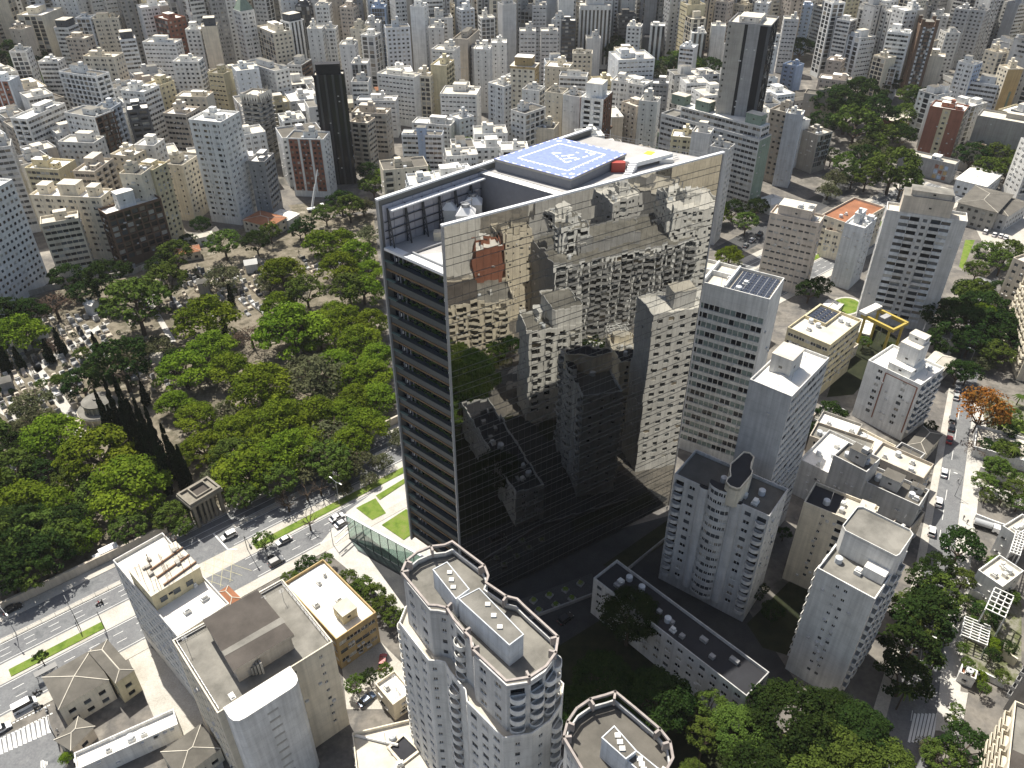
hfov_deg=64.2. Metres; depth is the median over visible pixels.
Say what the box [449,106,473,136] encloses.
apartment building
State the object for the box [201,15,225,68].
apartment building
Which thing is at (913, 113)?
green tree
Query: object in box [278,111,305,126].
apartment building
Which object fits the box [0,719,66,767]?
street
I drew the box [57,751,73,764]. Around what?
tipuana tree
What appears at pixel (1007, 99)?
apartment building
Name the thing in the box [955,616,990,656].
pergola
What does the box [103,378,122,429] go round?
cypress
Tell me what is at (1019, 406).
garden
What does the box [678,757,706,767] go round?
green tree
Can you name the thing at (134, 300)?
dark tree
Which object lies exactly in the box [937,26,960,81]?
apartment building
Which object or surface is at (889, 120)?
house
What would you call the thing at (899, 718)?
street
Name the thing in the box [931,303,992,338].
dark tree
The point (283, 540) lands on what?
parked car
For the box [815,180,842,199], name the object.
olive tree
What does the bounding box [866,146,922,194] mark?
green tree
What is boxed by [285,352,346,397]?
olive tree
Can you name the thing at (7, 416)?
tomb
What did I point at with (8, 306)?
dark tree
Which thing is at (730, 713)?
green tree
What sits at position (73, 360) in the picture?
tomb
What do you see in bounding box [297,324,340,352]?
tipuana tree
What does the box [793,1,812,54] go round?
apartment building
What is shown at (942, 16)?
apartment building
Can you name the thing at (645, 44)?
apartment building
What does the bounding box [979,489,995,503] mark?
green tree
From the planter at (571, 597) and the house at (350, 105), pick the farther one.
the house at (350, 105)
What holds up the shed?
on the ground at (984, 712)
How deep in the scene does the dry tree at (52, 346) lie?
295.14 m
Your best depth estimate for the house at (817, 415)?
259.88 m
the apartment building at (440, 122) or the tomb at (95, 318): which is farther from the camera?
the apartment building at (440, 122)
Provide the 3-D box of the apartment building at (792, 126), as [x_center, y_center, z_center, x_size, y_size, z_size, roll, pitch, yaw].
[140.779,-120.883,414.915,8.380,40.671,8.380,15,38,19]
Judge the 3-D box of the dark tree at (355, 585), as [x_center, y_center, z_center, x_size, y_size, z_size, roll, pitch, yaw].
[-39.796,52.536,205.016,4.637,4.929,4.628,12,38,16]
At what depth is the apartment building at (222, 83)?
482.52 m
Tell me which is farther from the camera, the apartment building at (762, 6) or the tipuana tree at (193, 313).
the apartment building at (762, 6)
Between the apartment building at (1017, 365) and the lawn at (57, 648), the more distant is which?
the apartment building at (1017, 365)
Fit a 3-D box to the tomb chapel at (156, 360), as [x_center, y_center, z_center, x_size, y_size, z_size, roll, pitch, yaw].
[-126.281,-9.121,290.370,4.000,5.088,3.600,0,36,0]
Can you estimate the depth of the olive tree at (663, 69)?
570.81 m
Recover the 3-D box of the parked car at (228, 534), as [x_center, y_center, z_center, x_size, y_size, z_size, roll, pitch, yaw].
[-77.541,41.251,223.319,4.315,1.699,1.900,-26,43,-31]
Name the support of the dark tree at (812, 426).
on the ground at (984, 712)
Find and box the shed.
[73,708,182,767]
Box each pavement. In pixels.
[0,178,911,622]
[0,201,957,722]
[873,388,954,729]
[935,403,986,730]
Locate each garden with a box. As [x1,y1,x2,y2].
[557,621,789,767]
[747,581,808,654]
[963,597,1020,684]
[979,396,1023,511]
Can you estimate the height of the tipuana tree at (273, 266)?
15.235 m
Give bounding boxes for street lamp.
[0,607,15,633]
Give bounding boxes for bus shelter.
[33,662,57,678]
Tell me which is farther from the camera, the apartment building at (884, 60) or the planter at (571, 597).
the apartment building at (884, 60)
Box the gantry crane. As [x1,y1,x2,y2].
[856,303,908,350]
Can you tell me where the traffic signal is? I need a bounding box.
[45,707,55,737]
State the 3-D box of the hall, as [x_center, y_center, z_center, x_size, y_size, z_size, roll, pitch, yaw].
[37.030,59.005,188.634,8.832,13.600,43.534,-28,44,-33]
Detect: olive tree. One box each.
[2,419,17,438]
[6,389,58,417]
[8,416,25,431]
[11,408,62,440]
[94,360,118,375]
[109,341,158,369]
[144,333,175,354]
[199,466,231,484]
[203,264,243,288]
[206,399,242,420]
[254,271,282,292]
[271,366,294,385]
[279,309,307,335]
[283,354,314,374]
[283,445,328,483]
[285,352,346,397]
[306,379,342,403]
[310,416,351,445]
[331,481,353,495]
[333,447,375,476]
[348,197,375,216]
[355,223,378,243]
[358,471,379,486]
[367,453,394,469]
[385,427,399,445]
[653,60,670,77]
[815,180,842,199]
[821,168,852,185]
[847,137,876,156]
[868,145,898,162]
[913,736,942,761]
[968,355,997,370]
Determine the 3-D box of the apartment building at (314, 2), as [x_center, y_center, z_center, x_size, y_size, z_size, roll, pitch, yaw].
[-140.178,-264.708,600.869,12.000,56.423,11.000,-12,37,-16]
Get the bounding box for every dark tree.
[0,39,48,68]
[0,296,31,319]
[0,431,32,461]
[0,502,44,548]
[0,502,47,531]
[0,526,45,582]
[0,552,31,595]
[5,297,52,324]
[13,528,76,573]
[19,458,58,485]
[31,649,48,664]
[36,503,89,531]
[46,262,86,289]
[59,366,101,399]
[64,280,100,302]
[81,258,133,293]
[81,335,151,391]
[112,279,146,309]
[142,253,175,276]
[161,346,187,369]
[178,233,198,244]
[189,216,210,231]
[239,229,270,256]
[287,222,309,240]
[292,215,316,233]
[294,554,317,571]
[324,189,354,216]
[351,584,361,592]
[355,161,379,176]
[359,667,377,685]
[562,681,601,730]
[571,648,634,703]
[597,584,663,645]
[602,39,624,56]
[610,35,625,43]
[619,664,695,732]
[654,58,662,70]
[664,54,698,68]
[670,53,700,68]
[696,56,721,70]
[715,732,799,767]
[725,199,745,221]
[743,196,769,216]
[744,677,842,767]
[754,582,769,600]
[760,599,786,621]
[777,526,792,540]
[793,37,814,58]
[795,278,825,303]
[806,110,838,129]
[809,84,856,112]
[809,276,834,297]
[809,418,816,434]
[815,400,849,417]
[818,698,901,767]
[819,687,853,714]
[824,90,873,134]
[825,147,843,166]
[833,76,890,126]
[841,167,866,188]
[849,144,881,164]
[852,76,867,92]
[856,93,901,126]
[873,650,935,702]
[876,620,946,676]
[882,73,902,88]
[887,123,917,147]
[887,595,957,648]
[896,172,923,193]
[899,87,926,103]
[901,583,962,629]
[904,562,949,589]
[918,551,958,578]
[919,298,966,332]
[924,420,938,430]
[926,324,968,352]
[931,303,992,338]
[936,296,972,324]
[936,718,989,767]
[939,524,987,562]
[944,359,975,384]
[950,279,980,295]
[951,324,993,357]
[952,142,992,169]
[953,360,985,385]
[957,289,1017,334]
[960,594,977,610]
[966,307,1021,348]
[967,602,1002,628]
[975,627,990,640]
[977,437,995,449]
[982,323,1022,355]
[982,647,1003,663]
[983,462,999,473]
[988,280,1003,291]
[989,603,1009,621]
[994,489,1012,506]
[997,422,1021,438]
[997,639,1019,655]
[1011,440,1023,456]
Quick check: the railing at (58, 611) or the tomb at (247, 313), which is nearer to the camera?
the railing at (58, 611)
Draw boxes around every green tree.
[0,417,11,437]
[0,447,36,487]
[0,512,25,552]
[2,508,64,558]
[6,556,52,591]
[29,517,90,557]
[33,378,47,389]
[49,373,67,384]
[49,464,89,494]
[67,505,96,531]
[71,346,89,358]
[72,476,119,509]
[94,275,171,335]
[106,509,148,543]
[142,261,188,302]
[146,505,167,522]
[150,505,183,529]
[152,499,190,529]
[155,239,193,269]
[168,515,196,536]
[202,229,240,259]
[207,437,254,474]
[224,479,261,508]
[251,530,275,548]
[258,221,282,243]
[258,462,299,497]
[279,570,295,581]
[284,273,325,309]
[292,567,303,574]
[301,439,351,472]
[311,204,338,226]
[318,553,334,563]
[319,455,353,485]
[326,273,366,304]
[332,194,364,222]
[339,568,358,583]
[343,673,366,694]
[349,574,376,597]
[357,174,381,199]
[360,582,386,605]
[372,594,397,617]
[375,661,393,678]
[382,607,403,627]
[658,50,678,66]
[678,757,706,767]
[684,715,722,760]
[692,687,727,727]
[708,701,777,767]
[732,212,759,235]
[763,738,836,767]
[782,707,889,767]
[829,103,883,143]
[831,151,861,171]
[840,736,916,767]
[851,165,883,191]
[859,336,872,349]
[861,157,886,180]
[862,132,888,154]
[866,123,903,148]
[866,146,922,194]
[881,341,892,348]
[882,166,924,199]
[891,590,933,620]
[895,102,918,123]
[896,84,918,109]
[911,613,952,646]
[917,572,969,613]
[920,735,970,767]
[944,713,958,727]
[949,701,965,716]
[950,566,977,589]
[953,278,999,305]
[955,641,969,655]
[960,656,976,669]
[962,259,989,279]
[962,613,978,627]
[970,240,997,259]
[971,156,1007,174]
[971,471,999,490]
[975,600,989,614]
[977,338,1017,368]
[977,680,992,695]
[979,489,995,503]
[981,142,1015,163]
[983,455,1010,475]
[983,554,1001,563]
[985,249,1013,276]
[986,420,1001,430]
[991,441,1009,453]
[992,239,1023,263]
[993,157,1012,183]
[994,668,1012,684]
[995,440,1019,458]
[995,465,1017,479]
[1000,479,1023,498]
[1003,589,1021,604]
[1006,408,1023,421]
[1009,472,1023,482]
[1011,494,1023,511]
[1012,419,1023,430]
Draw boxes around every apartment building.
[0,0,18,40]
[0,63,19,76]
[0,71,25,110]
[0,134,41,232]
[0,178,49,314]
[3,111,21,155]
[9,21,41,71]
[9,43,42,82]
[10,99,66,145]
[17,4,63,56]
[18,147,49,192]
[20,77,47,91]
[20,88,54,109]
[20,139,59,157]
[24,155,76,191]
[29,179,114,259]
[40,208,93,277]
[50,121,70,158]
[52,0,88,22]
[53,93,67,110]
[54,17,80,67]
[58,61,116,109]
[58,129,110,166]
[64,105,122,156]
[65,31,96,63]
[73,152,121,190]
[75,12,99,46]
[83,47,129,81]
[92,12,123,51]
[96,97,131,145]
[98,187,171,265]
[110,142,147,187]
[112,79,130,101]
[113,532,229,698]
[117,96,123,105]
[118,29,141,78]
[119,160,156,200]
[120,80,169,143]
[126,99,154,142]
[130,63,164,79]
[134,133,168,161]
[136,0,169,39]
[138,0,158,3]
[140,157,184,239]
[145,73,176,110]
[154,11,189,53]
[163,99,200,151]
[166,143,177,158]
[166,150,208,220]
[172,53,210,91]
[172,579,349,767]
[175,90,215,111]
[176,0,188,25]
[185,21,209,86]
[186,147,195,152]
[188,106,256,224]
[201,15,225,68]
[207,0,241,60]
[207,63,236,110]
[209,64,236,70]
[231,60,262,94]
[233,0,261,60]
[233,92,243,124]
[239,85,279,160]
[239,103,244,124]
[242,121,268,153]
[246,57,292,95]
[247,151,254,158]
[248,149,282,212]
[253,0,276,24]
[257,20,294,66]
[272,92,289,126]
[275,122,320,187]
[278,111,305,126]
[280,11,308,58]
[284,88,314,111]
[285,559,380,667]
[286,126,336,196]
[287,54,312,76]
[295,0,314,58]
[296,95,313,122]
[304,93,319,126]
[307,18,328,72]
[309,0,318,24]
[313,55,356,184]
[314,0,333,24]
[324,21,341,69]
[339,0,359,39]
[339,37,358,94]
[350,18,369,58]
[350,111,379,171]
[351,55,372,92]
[351,72,371,108]
[351,101,394,159]
[356,90,400,137]
[360,28,383,86]
[365,14,385,68]
[366,0,388,23]
[371,0,387,66]
[377,68,421,126]
[379,156,428,195]
[384,16,412,69]
[386,62,412,71]
[405,171,436,187]
[410,0,430,71]
[412,114,455,147]
[415,65,434,117]
[422,0,443,14]
[428,20,444,63]
[429,7,452,40]
[430,53,454,114]
[431,39,460,81]
[432,163,465,177]
[440,82,481,125]
[443,143,477,166]
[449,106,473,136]
[450,135,474,148]
[453,27,478,84]
[454,162,469,167]
[456,0,474,33]
[470,40,490,84]
[473,121,507,141]
[473,135,501,163]
[474,39,492,112]
[478,7,494,43]
[488,76,510,141]
[491,35,507,80]
[497,0,515,73]
[499,139,527,156]
[510,54,539,108]
[511,100,545,146]
[519,21,535,58]
[520,3,531,27]
[522,81,544,105]
[532,0,546,71]
[535,116,558,144]
[539,24,557,84]
[543,52,566,85]
[544,55,572,90]
[545,83,568,136]
[551,11,563,51]
[556,0,573,16]
[560,16,575,61]
[562,86,585,135]
[572,48,592,80]
[574,124,604,138]
[577,0,610,68]
[580,78,612,138]
[585,29,600,75]
[591,72,612,90]
[607,47,654,79]
[610,106,623,140]
[611,72,632,111]
[614,44,634,50]
[621,96,639,143]
[625,19,642,49]
[626,76,652,99]
[635,87,660,147]
[642,34,649,51]
[648,21,664,76]
[656,132,658,148]
[658,91,771,211]
[658,449,787,621]
[670,123,691,154]
[673,0,700,51]
[675,0,705,62]
[676,75,707,109]
[677,40,697,68]
[689,120,713,156]
[690,81,718,105]
[691,67,718,81]
[707,21,725,70]
[709,135,734,244]
[713,0,733,42]
[715,10,778,116]
[732,0,752,17]
[733,342,828,525]
[754,0,771,14]
[762,105,769,122]
[763,99,792,182]
[764,91,780,108]
[766,83,794,102]
[767,74,777,86]
[769,45,776,73]
[772,32,779,73]
[772,105,804,187]
[774,11,798,72]
[779,59,803,90]
[782,482,878,589]
[785,506,912,690]
[793,117,810,167]
[796,124,832,173]
[801,87,847,129]
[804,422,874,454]
[810,0,845,77]
[816,72,851,89]
[817,197,884,253]
[824,54,845,74]
[825,442,880,498]
[828,14,856,57]
[830,207,876,289]
[841,0,859,17]
[852,323,943,440]
[856,184,967,332]
[860,467,928,526]
[865,49,896,95]
[867,5,898,77]
[880,0,898,8]
[882,0,923,84]
[883,23,911,99]
[883,65,896,96]
[896,149,959,183]
[898,0,926,8]
[899,15,939,94]
[916,96,965,147]
[917,99,968,157]
[921,48,944,87]
[930,8,949,38]
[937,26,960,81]
[939,73,953,89]
[949,54,982,98]
[950,2,973,68]
[953,4,989,68]
[957,140,986,170]
[966,73,998,109]
[976,701,1023,767]
[978,41,1008,76]
[990,0,1012,46]
[991,57,1023,110]
[994,254,1023,310]
[996,0,1023,38]
[998,104,1017,112]
[1001,137,1023,200]
[1001,278,1023,381]
[1003,666,1023,710]
[1004,92,1010,106]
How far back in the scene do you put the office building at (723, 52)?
604.53 m
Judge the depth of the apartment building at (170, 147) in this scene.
410.33 m
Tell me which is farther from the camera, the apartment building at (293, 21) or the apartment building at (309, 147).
the apartment building at (293, 21)
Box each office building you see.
[37,54,69,109]
[142,34,184,88]
[401,125,444,169]
[559,69,587,91]
[614,8,635,46]
[690,26,706,58]
[721,43,724,61]
[759,198,824,294]
[784,304,861,394]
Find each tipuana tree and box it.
[0,313,51,349]
[0,466,16,490]
[0,477,49,522]
[14,412,85,461]
[34,485,78,518]
[50,423,139,486]
[53,515,104,555]
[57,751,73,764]
[84,453,172,520]
[151,348,211,389]
[153,389,195,416]
[170,293,243,339]
[173,400,218,432]
[179,429,224,468]
[184,329,239,360]
[206,350,249,383]
[206,414,260,449]
[210,440,282,495]
[224,360,294,409]
[232,406,264,431]
[245,431,271,462]
[250,300,330,360]
[251,398,318,437]
[253,428,324,476]
[256,256,307,286]
[257,393,295,423]
[259,290,297,314]
[289,423,326,446]
[292,394,337,426]
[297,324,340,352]
[301,229,338,259]
[314,249,360,282]
[318,300,345,317]
[318,348,355,380]
[324,304,368,334]
[325,227,355,250]
[327,424,374,458]
[328,399,363,428]
[330,360,374,391]
[333,382,376,416]
[336,323,382,356]
[339,237,376,263]
[341,274,384,305]
[344,407,390,444]
[349,357,393,384]
[350,307,388,333]
[351,259,382,277]
[356,342,391,370]
[358,381,395,413]
[372,168,380,177]
[675,58,707,68]
[715,245,744,264]
[723,206,733,220]
[879,120,910,142]
[973,669,989,682]
[974,301,1001,317]
[982,635,1003,652]
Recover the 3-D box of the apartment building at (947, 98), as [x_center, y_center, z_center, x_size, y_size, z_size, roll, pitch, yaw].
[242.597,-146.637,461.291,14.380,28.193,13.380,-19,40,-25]
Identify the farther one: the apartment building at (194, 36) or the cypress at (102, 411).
the apartment building at (194, 36)
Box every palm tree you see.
[895,682,916,709]
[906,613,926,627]
[924,651,947,677]
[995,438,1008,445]
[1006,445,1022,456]
[1012,394,1023,404]
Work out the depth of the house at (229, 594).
192.18 m
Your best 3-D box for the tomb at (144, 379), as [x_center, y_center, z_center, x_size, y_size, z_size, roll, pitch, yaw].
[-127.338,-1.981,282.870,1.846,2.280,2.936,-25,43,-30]
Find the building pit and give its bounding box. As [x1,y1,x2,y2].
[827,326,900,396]
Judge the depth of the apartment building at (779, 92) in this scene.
472.29 m
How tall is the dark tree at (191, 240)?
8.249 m
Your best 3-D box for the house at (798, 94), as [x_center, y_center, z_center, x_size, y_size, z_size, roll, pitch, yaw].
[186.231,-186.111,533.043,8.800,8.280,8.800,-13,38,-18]
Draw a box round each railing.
[0,580,120,638]
[250,447,390,517]
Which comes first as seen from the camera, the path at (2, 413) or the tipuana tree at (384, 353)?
the path at (2, 413)
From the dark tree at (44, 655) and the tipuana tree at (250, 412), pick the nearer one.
the dark tree at (44, 655)
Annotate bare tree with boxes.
[274,489,291,506]
[275,492,296,511]
[294,481,315,501]
[297,512,318,530]
[306,474,327,495]
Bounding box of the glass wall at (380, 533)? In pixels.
[334,514,423,569]
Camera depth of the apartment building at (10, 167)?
364.98 m
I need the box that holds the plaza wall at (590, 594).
[528,537,664,618]
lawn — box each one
[8,622,103,676]
[254,467,402,548]
[357,498,385,519]
[376,479,404,499]
[382,509,409,539]
[603,521,666,566]
[835,298,858,313]
[959,240,974,268]
[998,416,1023,432]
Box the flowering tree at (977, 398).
[956,385,1015,433]
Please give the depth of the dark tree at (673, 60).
563.40 m
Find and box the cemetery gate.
[176,476,225,527]
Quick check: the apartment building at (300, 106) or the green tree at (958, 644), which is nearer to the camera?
the green tree at (958, 644)
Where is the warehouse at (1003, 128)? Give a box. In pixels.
[969,109,1023,169]
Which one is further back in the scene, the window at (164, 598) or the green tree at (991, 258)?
the green tree at (991, 258)
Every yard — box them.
[342,642,403,708]
[492,516,799,759]
[976,217,1023,249]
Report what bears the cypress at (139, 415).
on the cemetery ground at (285, 244)
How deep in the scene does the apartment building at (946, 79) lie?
564.95 m
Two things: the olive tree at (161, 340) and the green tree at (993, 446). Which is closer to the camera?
the green tree at (993, 446)
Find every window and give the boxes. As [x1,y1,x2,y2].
[160,594,167,602]
[173,586,180,594]
[186,579,193,586]
[674,565,761,580]
[690,565,712,596]
[781,425,809,516]
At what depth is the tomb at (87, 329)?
308.73 m
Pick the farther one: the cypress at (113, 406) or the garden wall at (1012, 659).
the cypress at (113, 406)
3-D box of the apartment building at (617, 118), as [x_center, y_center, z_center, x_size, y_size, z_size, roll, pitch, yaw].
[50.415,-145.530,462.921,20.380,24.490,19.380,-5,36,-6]
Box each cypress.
[0,346,13,373]
[12,345,27,368]
[41,338,55,364]
[52,327,68,355]
[90,332,98,347]
[93,389,108,425]
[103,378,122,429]
[106,404,127,451]
[111,374,131,426]
[118,406,136,454]
[125,398,140,436]
[127,414,144,455]
[132,396,152,451]
[138,420,157,483]
[139,380,150,406]
[144,406,168,468]
[150,433,174,495]
[159,423,177,480]
[169,442,188,490]
[175,444,192,485]
[220,315,228,333]
[227,283,235,305]
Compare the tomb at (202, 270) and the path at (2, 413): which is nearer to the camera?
the path at (2, 413)
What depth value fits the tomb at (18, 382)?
282.21 m
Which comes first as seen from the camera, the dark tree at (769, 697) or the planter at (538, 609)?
the dark tree at (769, 697)
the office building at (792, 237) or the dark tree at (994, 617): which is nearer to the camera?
the dark tree at (994, 617)
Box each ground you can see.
[0,46,1023,767]
[0,213,395,601]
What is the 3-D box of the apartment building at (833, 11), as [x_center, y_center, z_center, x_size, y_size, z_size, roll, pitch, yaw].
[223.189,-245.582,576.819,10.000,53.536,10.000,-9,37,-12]
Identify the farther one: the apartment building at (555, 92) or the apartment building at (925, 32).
the apartment building at (925, 32)
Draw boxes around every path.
[0,408,59,441]
[25,366,81,431]
[33,322,108,372]
[136,276,175,341]
[834,297,858,314]
[979,483,1022,505]
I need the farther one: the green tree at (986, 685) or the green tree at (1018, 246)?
the green tree at (1018, 246)
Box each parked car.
[0,720,11,732]
[2,602,22,615]
[220,528,237,541]
[267,556,284,567]
[275,534,292,545]
[328,512,344,522]
[334,518,350,528]
[357,691,376,707]
[378,653,386,669]
[557,612,573,625]
[909,643,919,655]
[927,525,935,537]
[934,496,942,507]
[940,467,947,477]
[945,435,952,444]
[948,415,955,423]
[948,423,954,431]
[953,392,959,400]
[954,384,960,392]
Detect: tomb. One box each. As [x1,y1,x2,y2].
[0,400,6,408]
[5,413,12,419]
[12,369,19,377]
[14,377,24,384]
[17,378,26,389]
[20,368,27,377]
[26,363,33,369]
[29,384,37,391]
[32,356,40,367]
[33,373,40,384]
[51,386,58,395]
[55,394,63,401]
[56,353,64,359]
[60,329,66,336]
[60,356,67,363]
[70,318,77,327]
[70,357,77,366]
[70,402,78,409]
[74,313,82,321]
[75,393,82,400]
[76,325,84,336]
[79,329,86,340]
[84,325,91,333]
[86,338,91,346]
[92,314,99,321]
[100,334,108,341]
[101,324,108,333]
[102,316,109,322]
[105,330,112,337]
[128,371,138,380]
[140,373,149,383]
[149,373,155,379]
[149,382,156,392]
[164,379,171,385]
[172,303,177,313]
[193,285,198,292]
[200,267,207,276]
[217,291,224,299]
[240,290,246,296]
[241,282,248,291]
[242,297,246,306]
[244,309,251,316]
[246,303,252,310]
[247,295,254,304]
[252,302,258,308]
[256,289,262,296]
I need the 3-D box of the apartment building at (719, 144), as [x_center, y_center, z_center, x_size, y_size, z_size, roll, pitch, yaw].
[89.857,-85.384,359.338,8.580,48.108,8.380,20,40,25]
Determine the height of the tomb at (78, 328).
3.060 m
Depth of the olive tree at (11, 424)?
254.99 m
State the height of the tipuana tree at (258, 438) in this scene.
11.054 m
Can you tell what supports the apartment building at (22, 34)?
on the ground at (984, 712)
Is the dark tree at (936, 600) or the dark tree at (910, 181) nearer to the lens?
the dark tree at (936, 600)
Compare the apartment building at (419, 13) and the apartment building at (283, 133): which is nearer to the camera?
the apartment building at (283, 133)
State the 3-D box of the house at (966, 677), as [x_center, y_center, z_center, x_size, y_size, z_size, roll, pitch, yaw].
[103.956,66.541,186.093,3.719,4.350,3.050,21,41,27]
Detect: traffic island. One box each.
[0,580,121,643]
[233,182,929,526]
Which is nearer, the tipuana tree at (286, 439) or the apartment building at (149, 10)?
the tipuana tree at (286, 439)
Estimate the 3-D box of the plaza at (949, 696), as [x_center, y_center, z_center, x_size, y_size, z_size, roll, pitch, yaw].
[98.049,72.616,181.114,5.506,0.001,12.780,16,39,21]
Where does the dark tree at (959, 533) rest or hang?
on the ground at (984, 712)
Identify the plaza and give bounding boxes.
[320,473,435,563]
[326,539,404,611]
[512,573,593,616]
[939,688,967,737]
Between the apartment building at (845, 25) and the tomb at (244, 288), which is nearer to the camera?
the tomb at (244, 288)
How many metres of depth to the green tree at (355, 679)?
181.90 m
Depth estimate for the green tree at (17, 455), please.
231.40 m
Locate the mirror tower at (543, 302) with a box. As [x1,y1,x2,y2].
[375,127,724,592]
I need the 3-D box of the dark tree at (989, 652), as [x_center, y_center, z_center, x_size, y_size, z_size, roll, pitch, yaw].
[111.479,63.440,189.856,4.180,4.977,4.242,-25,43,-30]
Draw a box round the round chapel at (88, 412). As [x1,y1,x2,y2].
[75,391,118,431]
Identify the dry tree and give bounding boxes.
[26,290,82,319]
[38,335,69,353]
[231,324,272,348]
[962,439,987,456]
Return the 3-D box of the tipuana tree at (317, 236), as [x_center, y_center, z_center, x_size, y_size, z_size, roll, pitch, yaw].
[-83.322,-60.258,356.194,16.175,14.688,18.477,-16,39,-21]
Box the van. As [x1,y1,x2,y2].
[10,696,37,715]
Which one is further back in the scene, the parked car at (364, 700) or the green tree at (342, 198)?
the green tree at (342, 198)
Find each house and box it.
[41,649,116,725]
[54,716,97,754]
[88,639,142,702]
[160,722,224,767]
[173,230,214,247]
[174,244,201,262]
[219,585,240,603]
[242,210,286,237]
[273,209,299,229]
[348,99,353,110]
[352,719,428,767]
[375,670,407,720]
[756,194,783,214]
[792,430,861,499]
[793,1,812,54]
[793,96,803,108]
[795,92,804,96]
[809,405,846,433]
[813,410,861,434]
[819,228,841,259]
[823,298,843,310]
[851,343,858,357]
[856,317,873,340]
[859,428,895,453]
[873,442,933,485]
[881,112,910,125]
[894,510,924,539]
[896,442,924,458]
[907,426,942,459]
[927,350,955,381]
[940,330,962,354]
[953,165,1003,196]
[955,664,979,687]
[956,185,1014,231]
[965,249,1003,277]
[970,425,1023,470]
[971,554,1023,606]
[990,514,1023,558]
[993,197,1023,231]
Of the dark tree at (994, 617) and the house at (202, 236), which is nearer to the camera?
the dark tree at (994, 617)
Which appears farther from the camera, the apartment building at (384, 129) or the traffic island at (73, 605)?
the apartment building at (384, 129)
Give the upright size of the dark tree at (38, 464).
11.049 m
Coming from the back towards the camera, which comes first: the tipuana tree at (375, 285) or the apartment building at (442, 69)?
the apartment building at (442, 69)
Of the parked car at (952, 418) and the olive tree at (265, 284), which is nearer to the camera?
the parked car at (952, 418)
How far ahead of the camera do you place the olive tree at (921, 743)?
171.82 m
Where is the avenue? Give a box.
[0,181,961,716]
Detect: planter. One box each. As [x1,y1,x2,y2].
[529,597,537,604]
[534,606,542,612]
[545,591,553,598]
[551,601,559,606]
[561,586,569,593]
[567,594,575,600]
[576,579,584,586]
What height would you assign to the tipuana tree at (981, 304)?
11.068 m
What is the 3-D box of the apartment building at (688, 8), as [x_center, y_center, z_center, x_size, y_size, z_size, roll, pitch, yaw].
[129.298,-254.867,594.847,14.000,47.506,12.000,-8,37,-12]
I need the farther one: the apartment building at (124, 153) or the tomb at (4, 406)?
the apartment building at (124, 153)
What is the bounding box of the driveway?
[129,640,223,767]
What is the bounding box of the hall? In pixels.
[591,560,768,728]
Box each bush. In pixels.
[130,381,137,386]
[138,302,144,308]
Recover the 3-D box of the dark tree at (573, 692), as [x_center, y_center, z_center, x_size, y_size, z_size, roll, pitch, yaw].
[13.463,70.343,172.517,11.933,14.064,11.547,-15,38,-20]
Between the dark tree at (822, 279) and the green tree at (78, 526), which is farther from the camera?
the dark tree at (822, 279)
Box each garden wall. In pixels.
[960,572,984,599]
[961,628,1017,665]
[974,513,1004,527]
[979,466,1023,491]
[983,673,1004,688]
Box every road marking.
[0,704,52,753]
[1,584,122,644]
[1,598,127,662]
[1,616,135,686]
[41,760,47,767]
[172,190,895,540]
[182,193,896,542]
[184,182,925,547]
[200,547,251,586]
[213,533,236,549]
[234,183,929,528]
[234,459,401,544]
[246,258,822,558]
[259,200,957,575]
[908,390,962,742]
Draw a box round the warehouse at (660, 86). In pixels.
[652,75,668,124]
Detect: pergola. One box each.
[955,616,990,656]
[974,587,1013,636]
[1006,530,1023,564]
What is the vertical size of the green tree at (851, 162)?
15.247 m
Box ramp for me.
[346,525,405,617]
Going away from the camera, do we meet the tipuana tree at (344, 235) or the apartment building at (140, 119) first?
the tipuana tree at (344, 235)
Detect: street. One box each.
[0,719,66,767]
[710,163,872,250]
[884,267,998,767]
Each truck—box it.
[92,542,117,557]
[307,160,323,212]
[973,517,1000,533]
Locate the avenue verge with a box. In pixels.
[0,187,947,684]
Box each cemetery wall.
[0,528,167,612]
[28,251,174,295]
[230,415,397,501]
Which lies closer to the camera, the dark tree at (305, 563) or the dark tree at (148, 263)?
the dark tree at (305, 563)
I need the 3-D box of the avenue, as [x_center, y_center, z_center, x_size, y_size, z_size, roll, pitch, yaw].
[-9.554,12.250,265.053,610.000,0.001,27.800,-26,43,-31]
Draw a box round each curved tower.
[397,540,563,767]
[556,690,673,767]
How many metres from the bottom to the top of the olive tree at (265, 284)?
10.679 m
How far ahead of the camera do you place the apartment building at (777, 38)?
556.97 m
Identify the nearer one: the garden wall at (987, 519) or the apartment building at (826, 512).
the apartment building at (826, 512)
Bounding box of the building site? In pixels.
[288,197,366,218]
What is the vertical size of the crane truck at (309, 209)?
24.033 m
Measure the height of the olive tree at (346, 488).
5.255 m
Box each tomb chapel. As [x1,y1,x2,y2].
[0,375,13,393]
[8,331,32,352]
[31,329,48,343]
[82,299,98,315]
[149,352,162,365]
[196,278,210,294]
[243,258,257,273]
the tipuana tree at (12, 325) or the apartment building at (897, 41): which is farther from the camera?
the apartment building at (897, 41)
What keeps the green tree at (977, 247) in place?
on the ground at (984, 712)
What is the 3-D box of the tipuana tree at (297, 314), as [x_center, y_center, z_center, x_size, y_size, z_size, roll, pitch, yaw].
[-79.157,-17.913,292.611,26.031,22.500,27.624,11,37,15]

